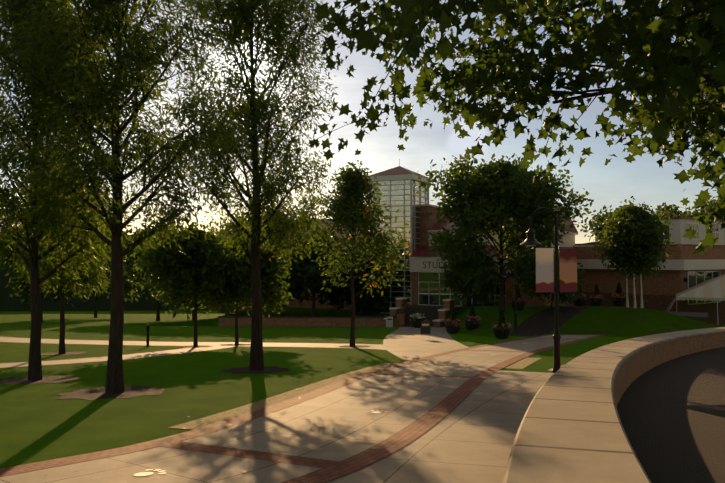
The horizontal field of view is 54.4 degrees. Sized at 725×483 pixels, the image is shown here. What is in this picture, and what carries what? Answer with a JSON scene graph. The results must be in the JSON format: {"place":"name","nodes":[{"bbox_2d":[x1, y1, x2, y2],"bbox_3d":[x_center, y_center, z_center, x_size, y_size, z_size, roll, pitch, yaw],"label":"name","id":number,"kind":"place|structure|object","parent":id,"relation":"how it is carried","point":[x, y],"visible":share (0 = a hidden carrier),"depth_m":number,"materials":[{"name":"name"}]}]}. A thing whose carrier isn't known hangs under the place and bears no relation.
{"place":"outdoors","nodes":[
{"label":"outdoors","id":0,"kind":"place"},
{"bbox_2d":[0,345,236,367],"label":"path","id":1,"kind":"structure","parent":0,"point":[128,356],"depth_m":28.46,"materials":[{"name":"concrete"}]},
{"bbox_2d":[0,337,457,354],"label":"cross path","id":2,"kind":"structure","parent":0,"point":[423,349],"depth_m":36.83,"materials":[{"name":"concrete"}]},
{"bbox_2d":[168,363,397,429],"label":"concrete walkway","id":3,"kind":"structure","parent":0,"point":[227,414],"depth_m":15.59,"materials":[{"name":"beige concrete"}]},
{"bbox_2d":[0,335,596,482],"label":"walk path","id":4,"kind":"structure","parent":0,"point":[341,424],"depth_m":11.86,"materials":[{"name":"concrete"}]},
{"bbox_2d":[160,441,339,467],"bbox_3d":[-1.687,3.060,10.167,2.900,0.107,0.450,-1,-2,28],"label":"brick paving band","id":5,"kind":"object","parent":4,"relation":"on","point":[281,458],"depth_m":10.11,"materials":[{"name":"red brick"}]},
{"bbox_2d":[0,335,546,476],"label":"brick paving border","id":6,"kind":"object","parent":4,"relation":"on","point":[204,430],"depth_m":12.10,"materials":[{"name":"red brick"}]},
{"bbox_2d":[376,373,472,377],"bbox_3d":[1.837,4.020,21.143,2.900,0.078,0.450,0,-1,18],"label":"brick paving band","id":7,"kind":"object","parent":6,"relation":"on","point":[425,375],"depth_m":21.14,"materials":[{"name":"red brick"}]},
{"bbox_2d":[471,350,525,351],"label":"cross band paving","id":8,"kind":"structure","parent":6,"relation":"on","point":[503,351],"depth_m":31.71,"materials":[{"name":"red brick"}]},
{"bbox_2d":[18,353,552,481],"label":"fallen leaves","id":9,"kind":"object","parent":4,"relation":"on","point":[267,420],"depth_m":10.74,"materials":[{"name":"brown plant"}]},
{"bbox_2d":[134,343,525,475],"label":"paw prints","id":10,"kind":"object","parent":4,"relation":"on","point":[150,473],"depth_m":9.07,"materials":[{"name":"white paint"}]},
{"bbox_2d":[280,335,603,482],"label":"brick paving band","id":11,"kind":"object","parent":4,"relation":"on","point":[427,421],"depth_m":11.67,"materials":[{"name":"red brick"}]},
{"bbox_2d":[0,310,722,476],"bbox_3d":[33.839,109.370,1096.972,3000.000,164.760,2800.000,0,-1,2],"label":"lawn ground","id":12,"kind":"structure","parent":0,"point":[41,421],"depth_m":22.14,"materials":[{"name":"green plant"}]},
{"bbox_2d":[0,226,107,322],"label":"tree","id":13,"kind":"object","parent":12,"relation":"on","point":[17,283],"visible":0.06,"depth_m":74.57,"materials":[{"name":"green plant"}]},
{"bbox_2d":[0,0,162,379],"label":"tree","id":14,"kind":"object","parent":12,"relation":"on","point":[9,238],"visible":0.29,"depth_m":19.49,"materials":[{"name":"green plant"}]},
{"bbox_2d":[79,226,139,317],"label":"tree","id":15,"kind":"object","parent":12,"relation":"on","point":[129,286],"visible":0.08,"depth_m":98.77,"materials":[{"name":"green plant"}]},
{"bbox_2d":[0,0,256,392],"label":"tree","id":16,"kind":"object","parent":12,"relation":"on","point":[136,55],"visible":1,"depth_m":16.83,"materials":[{"name":"green plant"}]},
{"bbox_2d":[110,224,180,320],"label":"tree","id":17,"kind":"object","parent":12,"relation":"on","point":[128,265],"visible":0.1,"depth_m":81.15,"materials":[{"name":"green plant"}]},
{"bbox_2d":[146,325,149,346],"bbox_3d":[-10.666,4.781,35.025,0.200,1.280,0.190,0,-1,2],"label":"bollard light","id":18,"kind":"object","parent":12,"relation":"on","point":[147,338],"visible":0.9,"depth_m":34.97,"materials":[{"name":"black metal"}]},
{"bbox_2d":[0,344,369,399],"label":"mulch beds","id":19,"kind":"object","parent":12,"relation":"on","point":[100,393],"visible":0.79,"depth_m":19.18,"materials":[{"name":"brown soil"}]},
{"bbox_2d":[0,173,140,353],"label":"tree","id":20,"kind":"object","parent":19,"relation":"on","point":[64,282],"visible":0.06,"depth_m":29.80,"materials":[{"name":"green plant"}]},
{"bbox_2d":[130,219,250,346],"bbox_3d":[-8.549,2.201,35.230,6.766,6.652,6.104,0,-1,2],"label":"tree","id":21,"kind":"object","parent":19,"relation":"on","point":[173,268],"visible":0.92,"depth_m":33.84,"materials":[{"name":"green plant"}]},
{"bbox_2d":[299,157,411,346],"bbox_3d":[-0.433,0.666,35.062,5.926,9.788,7.209,0,-1,2],"label":"tree","id":22,"kind":"object","parent":19,"relation":"on","point":[349,209],"visible":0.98,"depth_m":35.09,"materials":[{"name":"green plant"}]},
{"bbox_2d":[145,275,241,320],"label":"tree","id":23,"kind":"object","parent":12,"relation":"on","point":[181,309],"depth_m":69.72,"materials":[{"name":"green plant"}]},
{"bbox_2d":[149,0,340,370],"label":"tree","id":24,"kind":"object","parent":12,"relation":"on","point":[255,106],"visible":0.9,"depth_m":22.49,"materials":[{"name":"green plant"}]},
{"bbox_2d":[191,226,302,344],"bbox_3d":[-6.247,2.463,36.403,6.283,6.390,6.452,0,-1,2],"label":"tree","id":25,"kind":"object","parent":12,"relation":"on","point":[271,274],"visible":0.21,"depth_m":35.65,"materials":[{"name":"green plant"}]},
{"bbox_2d":[133,307,404,326],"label":"retaining wall","id":26,"kind":"structure","parent":12,"relation":"on","point":[292,316],"depth_m":65.57,"materials":[{"name":"brick"}]},
{"bbox_2d":[216,204,306,237],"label":"tree","id":27,"kind":"object","parent":26,"relation":"on","point":[230,232],"visible":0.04,"depth_m":85.42,"materials":[{"name":"green plant"}]},
{"bbox_2d":[235,226,303,307],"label":"tree","id":28,"kind":"object","parent":26,"relation":"on","point":[271,244],"depth_m":69.38,"materials":[{"name":"green plant"}]},
{"bbox_2d":[277,231,359,315],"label":"tree","id":29,"kind":"object","parent":26,"relation":"on","point":[305,271],"visible":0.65,"depth_m":67.27,"materials":[{"name":"green plant"}]},
{"bbox_2d":[318,246,394,315],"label":"tree","id":30,"kind":"object","parent":26,"relation":"on","point":[366,303],"visible":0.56,"depth_m":69.14,"materials":[{"name":"green plant"}]},
{"bbox_2d":[0,233,600,310],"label":"tree line","id":31,"kind":"object","parent":12,"relation":"on","point":[143,303],"visible":0.04,"depth_m":176.56,"materials":[{"name":"green plant"}]},
{"bbox_2d":[386,317,392,326],"bbox_3d":[2.420,7.216,63.181,0.600,0.950,0.500,0,-1,-4],"label":"trash can","id":32,"kind":"object","parent":12,"relation":"on","point":[389,321],"visible":0.92,"depth_m":63.04,"materials":[{"name":"white metal"}]},
{"bbox_2d":[444,307,461,333],"bbox_3d":[6.392,5.573,49.958,1.328,1.898,1.278,0,-1,2],"label":"planter","id":33,"kind":"object","parent":12,"relation":"on","point":[452,324],"visible":1,"depth_m":49.64,"materials":[{"name":"black plastic"}]},
{"bbox_2d":[225,159,707,326],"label":"building","id":34,"kind":"structure","parent":12,"relation":"on","point":[421,288],"depth_m":71.92,"materials":[{"name":"brick"}]},
{"bbox_2d":[491,308,510,338],"bbox_3d":[8.455,4.993,43.025,1.280,1.859,1.300,0,-1,2],"label":"planter","id":35,"kind":"object","parent":12,"relation":"on","point":[501,327],"visible":1,"depth_m":42.71,"materials":[{"name":"black plastic"}]},
{"bbox_2d":[288,0,724,254],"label":"overhanging maple tree","id":36,"kind":"object","parent":12,"relation":"on","point":[690,74],"visible":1,"depth_m":10.56,"materials":[{"name":"green plant"}]},
{"bbox_2d":[506,357,540,368],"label":"slab","id":37,"kind":"structure","parent":12,"relation":"on","point":[523,363],"depth_m":25.51,"materials":[{"name":"beige concrete"}]},
{"bbox_2d":[520,207,578,372],"bbox_3d":[5.960,1.681,22.439,1.900,5.555,0.680,0,-1,-6],"label":"lamp post","id":38,"kind":"object","parent":12,"relation":"on","point":[545,269],"visible":0.98,"depth_m":22.44,"materials":[{"name":"black metal"}]},
{"bbox_2d":[503,327,724,482],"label":"seat wall","id":39,"kind":"structure","parent":12,"relation":"on","point":[571,429],"depth_m":8.11,"materials":[{"name":"concrete"}]},
{"bbox_2d":[617,347,724,482],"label":"road","id":40,"kind":"structure","parent":39,"relation":"in","point":[671,413],"depth_m":13.40,"materials":[{"name":"grey asphalt"}]},
{"bbox_2d":[573,217,724,323],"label":"building wing","id":41,"kind":"structure","parent":12,"relation":"on","point":[685,268],"depth_m":73.44,"materials":[{"name":"brick"}]},
{"bbox_2d":[0,0,724,243],"label":"sky","id":42,"kind":"structure","parent":0,"point":[642,179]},
{"bbox_2d":[383,326,468,359],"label":"entrance path","id":43,"kind":"structure","parent":0,"point":[435,337],"depth_m":41.08,"materials":[{"name":"concrete"}]},
{"bbox_2d":[409,313,426,327],"bbox_3d":[4.878,6.928,62.103,1.551,1.289,1.569,0,-1,2],"label":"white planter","id":44,"kind":"object","parent":43,"relation":"on","point":[416,319],"visible":1,"depth_m":61.66,"materials":[{"name":"black plastic"}]},
{"bbox_2d":[421,321,429,333],"bbox_3d":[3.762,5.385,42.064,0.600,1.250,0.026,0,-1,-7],"label":"trash can","id":45,"kind":"object","parent":43,"relation":"on","point":[425,327],"visible":0.81,"depth_m":42.06,"materials":[{"name":"black metal"}]},
{"bbox_2d":[326,370,553,482],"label":"plaza paving","id":46,"kind":"structure","parent":0,"point":[447,449],"depth_m":10.99,"materials":[{"name":"concrete"}]},
{"bbox_2d":[509,306,591,335],"bbox_3d":[16.201,6.325,57.297,3.218,1.680,24.605,-1,-2,32],"label":"mulch bed","id":47,"kind":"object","parent":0,"point":[542,322],"depth_m":53.87,"materials":[{"name":"brown soil"}]},
{"bbox_2d":[500,260,517,329],"bbox_3d":[10.662,4.017,51.260,1.350,5.405,0.680,0,-1,-13],"label":"lamp post","id":48,"kind":"object","parent":47,"relation":"on","point":[504,274],"visible":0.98,"depth_m":51.26,"materials":[{"name":"black metal"}]},
{"bbox_2d":[512,248,591,308],"bbox_3d":[15.660,3.170,58.956,6.019,5.430,5.584,0,-1,2],"label":"ornamental tree","id":49,"kind":"object","parent":47,"relation":"on","point":[563,297],"visible":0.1,"depth_m":58.19,"materials":[{"name":"green plant"}]},
{"bbox_2d":[572,287,587,305],"bbox_3d":[19.085,4.653,62.133,1.350,2.089,1.386,1,-1,-24],"label":"planter","id":50,"kind":"object","parent":47,"relation":"on","point":[581,300],"visible":0.56,"depth_m":61.69,"materials":[{"name":"black plastic"}]},
{"bbox_2d":[455,306,724,336],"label":"mound lawn","id":51,"kind":"structure","parent":0,"point":[609,321],"depth_m":54.12,"materials":[{"name":"green plant"}]},
{"bbox_2d":[433,251,499,304],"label":"ornamental tree","id":52,"kind":"object","parent":51,"relation":"on","point":[460,286],"visible":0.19,"depth_m":64.08,"materials":[{"name":"green plant"}]},
{"bbox_2d":[463,304,480,329],"bbox_3d":[8.595,5.875,54.907,1.328,2.013,1.347,1,-2,-39],"label":"planter","id":53,"kind":"object","parent":51,"relation":"on","point":[472,321],"visible":1,"depth_m":54.56,"materials":[{"name":"black plastic"}]},
{"bbox_2d":[415,153,593,311],"bbox_3d":[11.453,-0.623,57.170,14.393,13.314,11.607,0,-1,2],"label":"tree","id":54,"kind":"object","parent":51,"relation":"on","point":[504,196],"visible":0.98,"depth_m":54.83,"materials":[{"name":"green plant"}]},
{"bbox_2d":[510,287,525,310],"bbox_3d":[12.783,4.695,57.852,1.348,1.914,1.313,0,-1,2],"label":"planter","id":55,"kind":"object","parent":51,"relation":"on","point":[520,302],"visible":0.85,"depth_m":57.49,"materials":[{"name":"black plastic"}]},
{"bbox_2d":[610,282,625,305],"bbox_3d":[22.721,4.650,62.396,1.396,2.195,1.485,-1,-2,33],"label":"planter","id":56,"kind":"object","parent":51,"relation":"on","point":[618,297],"visible":0.98,"depth_m":62.05,"materials":[{"name":"black plastic"}]},
{"bbox_2d":[589,220,661,306],"bbox_3d":[22.277,1.804,59.813,5.170,8.166,5.845,0,-1,2],"label":"birch tree","id":57,"kind":"object","parent":51,"relation":"on","point":[606,243],"visible":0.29,"depth_m":59.14,"materials":[{"name":"green plant"}]},
{"bbox_2d":[603,207,674,307],"bbox_3d":[23.433,1.400,59.465,5.670,8.983,5.583,0,-1,2],"label":"birch tree","id":58,"kind":"object","parent":51,"relation":"on","point":[651,254],"visible":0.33,"depth_m":58.18,"materials":[{"name":"green plant"}]},
{"bbox_2d":[599,196,680,307],"bbox_3d":[22.966,1.033,59.066,6.294,9.711,6.398,0,-1,2],"label":"birch tree","id":59,"kind":"object","parent":51,"relation":"on","point":[631,211],"visible":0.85,"depth_m":58.26,"materials":[{"name":"green plant"}]},
{"bbox_2d":[644,202,689,216],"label":"tree","id":60,"kind":"object","parent":51,"relation":"on","point":[674,210],"visible":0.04,"depth_m":121.52,"materials":[{"name":"green plant"}]},
{"bbox_2d":[658,196,720,216],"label":"tree","id":61,"kind":"object","parent":51,"relation":"on","point":[712,203],"visible":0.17,"depth_m":90.95,"materials":[{"name":"green plant"}]},
{"bbox_2d":[667,274,724,324],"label":"tent","id":62,"kind":"object","parent":51,"relation":"on","point":[712,289],"visible":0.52,"depth_m":64.93,"materials":[{"name":"fabric"}]},
{"bbox_2d":[577,198,685,243],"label":"tree","id":63,"kind":"object","parent":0,"point":[598,220],"visible":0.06,"depth_m":105.38,"materials":[{"name":"green plant"}]},
{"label":"upper path","id":64,"kind":"structure","parent":0,"visible":0},
{"bbox_2d":[589,284,603,305],"bbox_3d":[21.510,4.913,64.644,1.338,2.017,1.345,0,-1,2],"label":"planter","id":65,"kind":"object","parent":64,"relation":"on","point":[595,299],"visible":1,"depth_m":64.33,"materials":[{"name":"black plastic"}]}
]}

